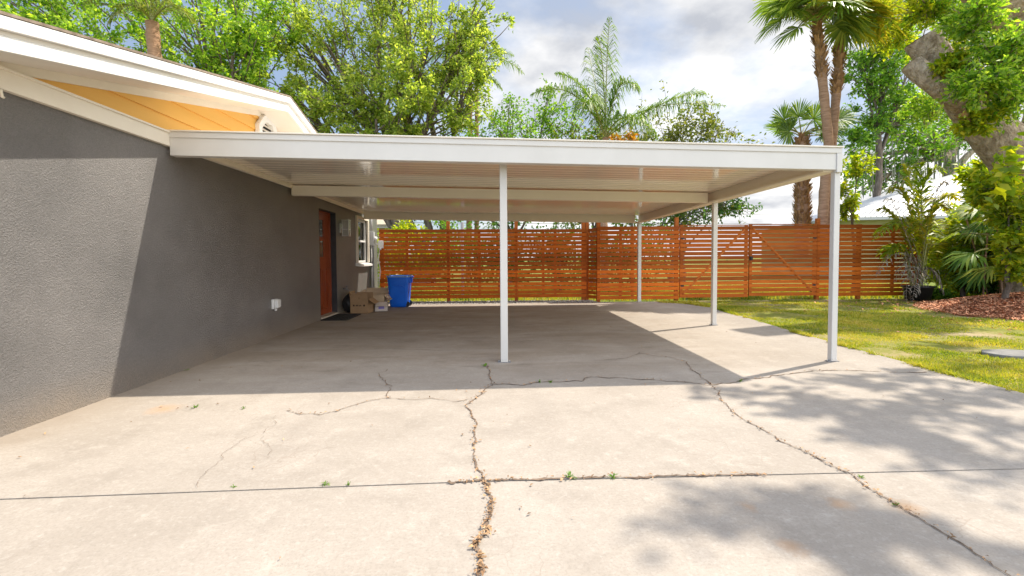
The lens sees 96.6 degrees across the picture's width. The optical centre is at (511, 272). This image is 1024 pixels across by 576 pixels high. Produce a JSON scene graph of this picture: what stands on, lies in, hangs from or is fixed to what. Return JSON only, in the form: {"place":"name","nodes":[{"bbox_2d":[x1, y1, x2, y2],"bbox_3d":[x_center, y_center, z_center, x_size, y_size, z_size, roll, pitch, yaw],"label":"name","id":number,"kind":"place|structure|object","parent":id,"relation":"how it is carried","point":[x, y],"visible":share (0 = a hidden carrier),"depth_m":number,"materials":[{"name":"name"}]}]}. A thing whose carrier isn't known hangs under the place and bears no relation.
{"place":"outdoors","nodes":[
{"label":"outdoors","id":0,"kind":"place"},
{"bbox_2d":[377,219,408,280],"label":"neighbour house","id":1,"kind":"structure","parent":0,"point":[381,223],"depth_m":23.72,"materials":[{"name":"white paint"}]},
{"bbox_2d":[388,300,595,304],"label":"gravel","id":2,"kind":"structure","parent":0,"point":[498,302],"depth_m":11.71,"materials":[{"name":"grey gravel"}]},
{"bbox_2d":[415,222,594,223],"bbox_3d":[16.255,-3.638,32.543,69.783,0.333,0.033,0,2,-2],"label":"overhead cable","id":3,"kind":"object","parent":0,"point":[522,223],"visible":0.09,"depth_m":31.98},
{"bbox_2d":[0,302,1023,575],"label":"driveway","id":4,"kind":"structure","parent":0,"point":[124,484],"depth_m":2.61,"materials":[{"name":"concrete"}]},
{"bbox_2d":[321,313,360,320],"bbox_3d":[-3.307,0.858,8.864,0.490,0.019,0.930,0,2,-2],"label":"doormat","id":5,"kind":"object","parent":4,"relation":"on","point":[340,317],"visible":1,"depth_m":8.73,"materials":[{"name":"rubber"}]},
{"bbox_2d":[342,294,349,312],"bbox_3d":[-3.434,0.634,9.659,0.333,0.406,0.307,0,2,-2],"label":"refuse sack","id":6,"kind":"object","parent":4,"relation":"on","point":[346,303],"visible":0.53,"depth_m":9.54,"materials":[{"name":"black plastic"}]},
{"bbox_2d":[349,290,377,312],"bbox_3d":[-3.119,0.610,9.639,0.533,0.455,0.365,0,2,2],"label":"cardboard box","id":7,"kind":"object","parent":4,"relation":"on","point":[361,302],"visible":0.98,"depth_m":9.47,"materials":[{"name":"brown cardboard"}]},
{"bbox_2d":[361,287,390,307],"bbox_3d":[-3.083,0.587,10.421,0.605,0.447,0.784,-1,2,-7],"label":"cardboard box","id":8,"kind":"object","parent":4,"relation":"on","point":[380,294],"visible":0.38,"depth_m":10.63,"materials":[{"name":"brown cardboard"}]},
{"bbox_2d":[374,298,391,310],"bbox_3d":[-2.817,0.680,9.981,0.364,0.287,0.532,-1,2,-20],"label":"cardboard box","id":9,"kind":"object","parent":4,"relation":"on","point":[380,306],"visible":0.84,"depth_m":9.84,"materials":[{"name":"cardboard"}]},
{"bbox_2d":[386,275,413,306],"bbox_3d":[-2.636,0.428,10.788,0.568,0.736,0.515,0,2,-2],"label":"recycling bin","id":10,"kind":"object","parent":4,"relation":"on","point":[399,288],"visible":1,"depth_m":10.58,"materials":[{"name":"blue plastic"}]},
{"bbox_2d":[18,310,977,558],"bbox_3d":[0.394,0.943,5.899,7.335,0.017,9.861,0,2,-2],"label":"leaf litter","id":11,"kind":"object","parent":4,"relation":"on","point":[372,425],"visible":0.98,"depth_m":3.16,"materials":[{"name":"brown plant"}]},
{"bbox_2d":[166,129,844,362],"bbox_3d":[-0.040,-0.333,8.057,6.957,2.424,6.850,0,2,-2],"label":"carport","id":12,"kind":"object","parent":4,"relation":"on","point":[503,181],"visible":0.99,"depth_m":5.78,"materials":[{"name":"white metal"}]},
{"bbox_2d":[564,471,577,479],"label":"weed","id":13,"kind":"object","parent":4,"relation":"on","point":[568,473],"visible":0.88,"depth_m":2.39,"materials":[{"name":"green plant"}]},
{"bbox_2d":[300,356,1020,575],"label":"leaf debris","id":14,"kind":"object","parent":4,"relation":"on","point":[480,537],"visible":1,"depth_m":2.17,"materials":[{"name":"brown plant"}]},
{"bbox_2d":[5,0,1023,257],"label":"sky","id":15,"kind":"structure","parent":0,"point":[709,46],"materials":[{"name":"white"}]},
{"bbox_2d":[379,257,945,301],"bbox_3d":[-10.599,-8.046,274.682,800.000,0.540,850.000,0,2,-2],"label":"ground","id":16,"kind":"structure","parent":0,"point":[931,284],"depth_m":22.39,"materials":[{"name":"green plant"}]},
{"bbox_2d":[82,0,198,57],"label":"feather palm","id":17,"kind":"object","parent":16,"relation":"on","point":[153,37],"visible":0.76,"depth_m":15.98,"materials":[{"name":"green plant"}]},
{"bbox_2d":[0,0,316,91],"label":"broadleaf tree","id":18,"kind":"object","parent":16,"relation":"on","point":[244,41],"visible":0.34,"depth_m":18.31,"materials":[{"name":"green plant"}]},
{"bbox_2d":[0,10,377,436],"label":"house","id":19,"kind":"structure","parent":16,"relation":"on","point":[134,253],"depth_m":4.01,"materials":[{"name":"grey paint"}]},
{"bbox_2d":[0,88,4,98],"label":"cable hook","id":20,"kind":"object","parent":19,"relation":"attached to","point":[1,94],"visible":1,"depth_m":2.95,"materials":[{"name":"beige paint"}]},
{"bbox_2d":[271,299,280,310],"bbox_3d":[-3.444,0.470,6.673,0.085,0.170,0.140,0,2,-2],"label":"outdoor outlet","id":21,"kind":"object","parent":19,"relation":"attached to","point":[275,303],"visible":1,"depth_m":6.62,"materials":[{"name":"plastic"}]},
{"bbox_2d":[319,213,329,314],"bbox_3d":[-3.715,-0.165,8.873,0.030,1.970,0.820,0,2,-2],"label":"door","id":22,"kind":"structure","parent":19,"relation":"in","point":[323,219],"depth_m":9.02,"materials":[{"name":"red wood"}]},
{"bbox_2d":[339,219,350,236],"bbox_3d":[-3.510,-0.942,9.595,0.196,0.350,0.152,0,2,-2],"label":"wall lantern","id":23,"kind":"object","parent":19,"relation":"attached to","point":[345,228],"depth_m":9.53,"materials":[{"name":"metal"}]},
{"bbox_2d":[355,215,372,266],"bbox_3d":[-3.664,-0.760,11.137,0.215,1.199,1.060,0,2,-2],"label":"window","id":24,"kind":"structure","parent":19,"relation":"in","point":[362,241],"depth_m":11.31,"materials":[{"name":"beige paint"}]},
{"bbox_2d":[369,219,376,287],"bbox_3d":[-3.596,-0.345,11.866,0.190,2.320,0.186,0,2,-2],"label":"electric meter","id":25,"kind":"object","parent":19,"relation":"attached to","point":[372,238],"visible":0.88,"depth_m":11.81,"materials":[{"name":"plastic"}]},
{"bbox_2d":[375,241,383,287],"bbox_3d":[-3.520,-0.037,11.894,0.340,1.600,0.130,0,2,-2],"label":"junction box","id":26,"kind":"object","parent":19,"relation":"attached to","point":[380,244],"visible":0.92,"depth_m":11.85,"materials":[{"name":"plastic"}]},
{"bbox_2d":[220,0,515,282],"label":"broadleaf tree","id":27,"kind":"object","parent":16,"relation":"on","point":[353,97],"visible":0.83,"depth_m":19.79,"materials":[{"name":"green plant"}]},
{"bbox_2d":[377,220,453,286],"bbox_3d":[-3.380,-0.602,14.455,3.220,2.861,1.781,-1,2,-13],"label":"shrub","id":28,"kind":"object","parent":16,"relation":"on","point":[402,224],"visible":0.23,"depth_m":14.35,"materials":[{"name":"green plant"}]},
{"bbox_2d":[410,220,493,278],"bbox_3d":[-2.104,-0.869,15.122,3.058,3.333,2.242,0,2,-2],"label":"shrub","id":29,"kind":"object","parent":16,"relation":"on","point":[444,226],"visible":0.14,"depth_m":14.93,"materials":[{"name":"green plant"}]},
{"bbox_2d":[461,222,463,294],"bbox_3d":[-1.512,-0.399,13.947,0.095,2.280,0.100,0,2,-2],"label":"fence pole","id":30,"kind":"object","parent":16,"relation":"on","point":[462,225],"visible":0.34,"depth_m":13.89,"materials":[{"name":"grey paint"}]},
{"bbox_2d":[426,45,524,278],"bbox_3d":[-1.976,-6.106,23.723,5.257,12.895,2.882,0,2,6],"label":"feather palm","id":31,"kind":"object","parent":16,"relation":"on","point":[490,59],"visible":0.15,"depth_m":23.73,"materials":[{"name":"green plant"}]},
{"bbox_2d":[379,221,586,300],"bbox_3d":[-0.748,-0.264,12.125,5.472,2.210,0.115,0,2,-2],"label":"slat fence","id":32,"kind":"object","parent":16,"relation":"on","point":[438,268],"visible":0.84,"depth_m":12.07,"materials":[{"name":"brown wood"}]},
{"bbox_2d":[474,66,502,265],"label":"feather palm","id":33,"kind":"object","parent":16,"relation":"on","point":[476,116],"visible":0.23,"depth_m":23.01,"materials":[{"name":"green plant"}]},
{"bbox_2d":[457,221,541,286],"bbox_3d":[-0.312,-0.702,15.456,3.048,2.978,2.142,0,2,-2],"label":"shrub","id":34,"kind":"object","parent":16,"relation":"on","point":[509,222],"visible":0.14,"depth_m":15.31,"materials":[{"name":"green plant"}]},
{"bbox_2d":[405,73,619,273],"bbox_3d":[-0.801,-4.266,20.908,11.469,9.631,6.338,0,2,8],"label":"young tree","id":35,"kind":"object","parent":16,"relation":"on","point":[546,120],"visible":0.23,"depth_m":21.33,"materials":[{"name":"green plant"}]},
{"bbox_2d":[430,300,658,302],"bbox_3d":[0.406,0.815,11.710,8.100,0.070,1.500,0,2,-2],"label":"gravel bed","id":36,"kind":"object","parent":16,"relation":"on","point":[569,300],"depth_m":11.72,"materials":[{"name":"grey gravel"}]},
{"bbox_2d":[519,222,594,289],"bbox_3d":[1.646,-0.727,15.557,2.601,2.992,2.416,0,2,19],"label":"shrub","id":37,"kind":"object","parent":16,"relation":"on","point":[565,226],"visible":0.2,"depth_m":15.56,"materials":[{"name":"green plant"}]},
{"bbox_2d":[585,222,596,299],"bbox_3d":[2.077,-0.273,12.102,0.113,2.200,0.442,-1,2,-22],"label":"return fence","id":38,"kind":"object","parent":16,"relation":"on","point":[590,252],"visible":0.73,"depth_m":12.07,"materials":[{"name":"brown wood"}]},
{"bbox_2d":[543,89,653,282],"bbox_3d":[3.455,-3.753,20.247,8.911,8.548,4.647,-1,2,-18],"label":"young tree","id":39,"kind":"object","parent":16,"relation":"on","point":[599,137],"visible":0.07,"depth_m":20.85,"materials":[{"name":"green plant"}]},
{"bbox_2d":[603,129,638,230],"bbox_3d":[4.655,-2.674,18.650,2.017,6.481,1.254,0,2,-2],"label":"shrub","id":40,"kind":"object","parent":16,"relation":"on","point":[629,138],"visible":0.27,"depth_m":18.42,"materials":[{"name":"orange plant"}]},
{"bbox_2d":[530,16,725,282],"bbox_3d":[4.132,-4.300,16.186,6.387,9.750,4.351,1,2,23],"label":"feather palm","id":41,"kind":"object","parent":16,"relation":"on","point":[592,102],"visible":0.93,"depth_m":16.30,"materials":[{"name":"green plant"}]},
{"bbox_2d":[596,218,679,301],"bbox_3d":[3.305,-0.311,11.989,2.182,2.270,0.116,0,2,-3],"label":"slat fence","id":42,"kind":"object","parent":16,"relation":"on","point":[620,262],"visible":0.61,"depth_m":11.94,"materials":[{"name":"brown wood"}]},
{"bbox_2d":[679,225,748,297],"bbox_3d":[5.341,-0.306,12.082,1.835,1.913,0.090,0,2,-2],"label":"gate leaf","id":43,"kind":"object","parent":42,"relation":"attached to","point":[723,265],"visible":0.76,"depth_m":12.04,"materials":[{"name":"brown wood"}]},
{"bbox_2d":[590,217,686,291],"bbox_3d":[3.942,-0.601,15.123,3.129,3.060,1.840,-1,2,-22],"label":"shrub","id":44,"kind":"object","parent":16,"relation":"on","point":[636,247],"visible":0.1,"depth_m":15.06,"materials":[{"name":"green plant"}]},
{"bbox_2d":[635,81,774,281],"bbox_3d":[7.364,-3.609,18.931,5.951,8.404,4.155,0,2,-2],"label":"sparse tree","id":45,"kind":"object","parent":16,"relation":"on","point":[711,124],"visible":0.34,"depth_m":18.84,"materials":[{"name":"green plant"}]},
{"bbox_2d":[669,197,763,286],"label":"sparse tree","id":46,"kind":"object","parent":16,"relation":"on","point":[736,207],"visible":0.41,"depth_m":17.60,"materials":[{"name":"green plant"}]},
{"bbox_2d":[763,98,860,254],"bbox_3d":[9.414,-2.951,14.410,2.664,4.937,2.022,1,2,31],"label":"fan palm","id":47,"kind":"object","parent":16,"relation":"on","point":[780,126],"visible":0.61,"depth_m":14.23,"materials":[{"name":"green plant"}]},
{"bbox_2d":[749,0,879,245],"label":"fan palm","id":48,"kind":"object","parent":16,"relation":"on","point":[778,11],"visible":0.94,"depth_m":12.70,"materials":[{"name":"green plant"}]},
{"bbox_2d":[792,0,911,245],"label":"fan palm","id":49,"kind":"object","parent":16,"relation":"on","point":[836,82],"visible":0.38,"depth_m":12.96,"materials":[{"name":"green plant"}]},
{"bbox_2d":[840,149,879,287],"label":"young tree","id":50,"kind":"object","parent":16,"relation":"on","point":[849,204],"visible":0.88,"depth_m":13.48,"materials":[{"name":"green plant"}]},
{"bbox_2d":[814,218,921,299],"bbox_3d":[9.646,-0.347,12.354,2.964,2.250,0.116,0,2,-3],"label":"slat fence","id":51,"kind":"object","parent":16,"relation":"on","point":[858,271],"visible":0.69,"depth_m":12.29,"materials":[{"name":"brown wood"}]},
{"bbox_2d":[748,224,817,295],"bbox_3d":[7.217,-0.342,12.155,1.840,1.906,0.125,0,2,-2],"label":"gate leaf","id":52,"kind":"object","parent":51,"relation":"attached to","point":[772,245],"visible":1,"depth_m":12.13,"materials":[{"name":"brown wood"}]},
{"bbox_2d":[755,173,986,279],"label":"neighbour house","id":53,"kind":"structure","parent":16,"relation":"on","point":[867,213],"depth_m":23.34,"materials":[{"name":"white metal"}]},
{"bbox_2d":[830,0,937,196],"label":"leafy tree","id":54,"kind":"object","parent":16,"relation":"on","point":[882,74],"visible":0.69,"depth_m":27.20,"materials":[{"name":"green plant"}]},
{"bbox_2d":[841,68,1020,198],"bbox_3d":[34.986,-10.071,37.578,18.605,19.789,7.299,-1,2,-20],"label":"live oak","id":55,"kind":"object","parent":16,"relation":"on","point":[934,148],"visible":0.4,"depth_m":35.68,"materials":[{"name":"green plant"}]},
{"bbox_2d":[855,0,1023,291],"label":"live oak","id":56,"kind":"object","parent":16,"relation":"on","point":[939,68],"visible":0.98,"depth_m":9.37,"materials":[{"name":"green plant"}]},
{"bbox_2d":[968,132,1023,228],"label":"climbing vine","id":57,"kind":"object","parent":56,"relation":"attached to","point":[1009,176],"visible":0.98,"depth_m":8.95,"materials":[{"name":"green plant"}]},
{"bbox_2d":[931,286,958,299],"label":"shrub","id":58,"kind":"object","parent":16,"relation":"on","point":[937,293],"visible":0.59,"depth_m":11.97,"materials":[{"name":"green plant"}]},
{"bbox_2d":[924,231,989,296],"bbox_3d":[12.156,-0.210,12.692,1.722,2.159,2.440,0,2,-2],"label":"shrub","id":59,"kind":"object","parent":16,"relation":"on","point":[930,264],"visible":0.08,"depth_m":12.52,"materials":[{"name":"green plant"}]},
{"bbox_2d":[925,198,996,296],"bbox_3d":[12.132,-0.721,12.058,2.169,2.973,1.715,-1,2,-26],"label":"shrub","id":60,"kind":"object","parent":16,"relation":"on","point":[937,256],"visible":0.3,"depth_m":12.02,"materials":[{"name":"green plant"}]},
{"bbox_2d":[913,296,1023,319],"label":"mulch bed","id":61,"kind":"object","parent":16,"relation":"on","point":[998,312],"visible":0.15,"depth_m":8.98,"materials":[{"name":"brown wood"}]},
{"bbox_2d":[939,203,1011,294],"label":"lady palm","id":62,"kind":"object","parent":61,"relation":"on","point":[971,274],"visible":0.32,"depth_m":11.11,"materials":[{"name":"green plant"}]},
{"bbox_2d":[956,168,1023,300],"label":"shrub","id":63,"kind":"object","parent":61,"relation":"on","point":[1009,261],"visible":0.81,"depth_m":9.37,"materials":[{"name":"green plant"}]},
{"bbox_2d":[950,156,995,232],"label":"shrub","id":64,"kind":"object","parent":16,"relation":"on","point":[962,172],"visible":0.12,"depth_m":13.46,"materials":[{"name":"green plant"}]},
{"bbox_2d":[949,246,1005,294],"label":"shrub","id":65,"kind":"object","parent":16,"relation":"on","point":[993,287],"visible":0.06,"depth_m":11.54,"materials":[{"name":"green plant"}]},
{"bbox_2d":[379,283,995,301],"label":"back lawn grass","id":66,"kind":"structure","parent":0,"point":[684,299],"depth_m":13.01,"materials":[{"name":"green plant"}]},
{"bbox_2d":[655,298,1023,393],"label":"lawn","id":67,"kind":"structure","parent":0,"point":[887,351],"depth_m":7.16,"materials":[{"name":"plant"}]},
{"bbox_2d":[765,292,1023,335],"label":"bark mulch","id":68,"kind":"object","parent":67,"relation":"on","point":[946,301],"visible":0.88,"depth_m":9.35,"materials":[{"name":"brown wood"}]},
{"bbox_2d":[872,162,962,302],"bbox_3d":[10.829,-1.018,11.863,3.957,3.877,1.470,-1,2,-10],"label":"potted palm","id":69,"kind":"object","parent":67,"relation":"on","point":[920,290],"visible":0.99,"depth_m":11.62,"materials":[{"name":"green plant"}]},
{"bbox_2d":[981,349,1023,359],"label":"stepping stone","id":70,"kind":"object","parent":67,"relation":"on","point":[1007,353],"visible":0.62,"depth_m":5.36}
]}

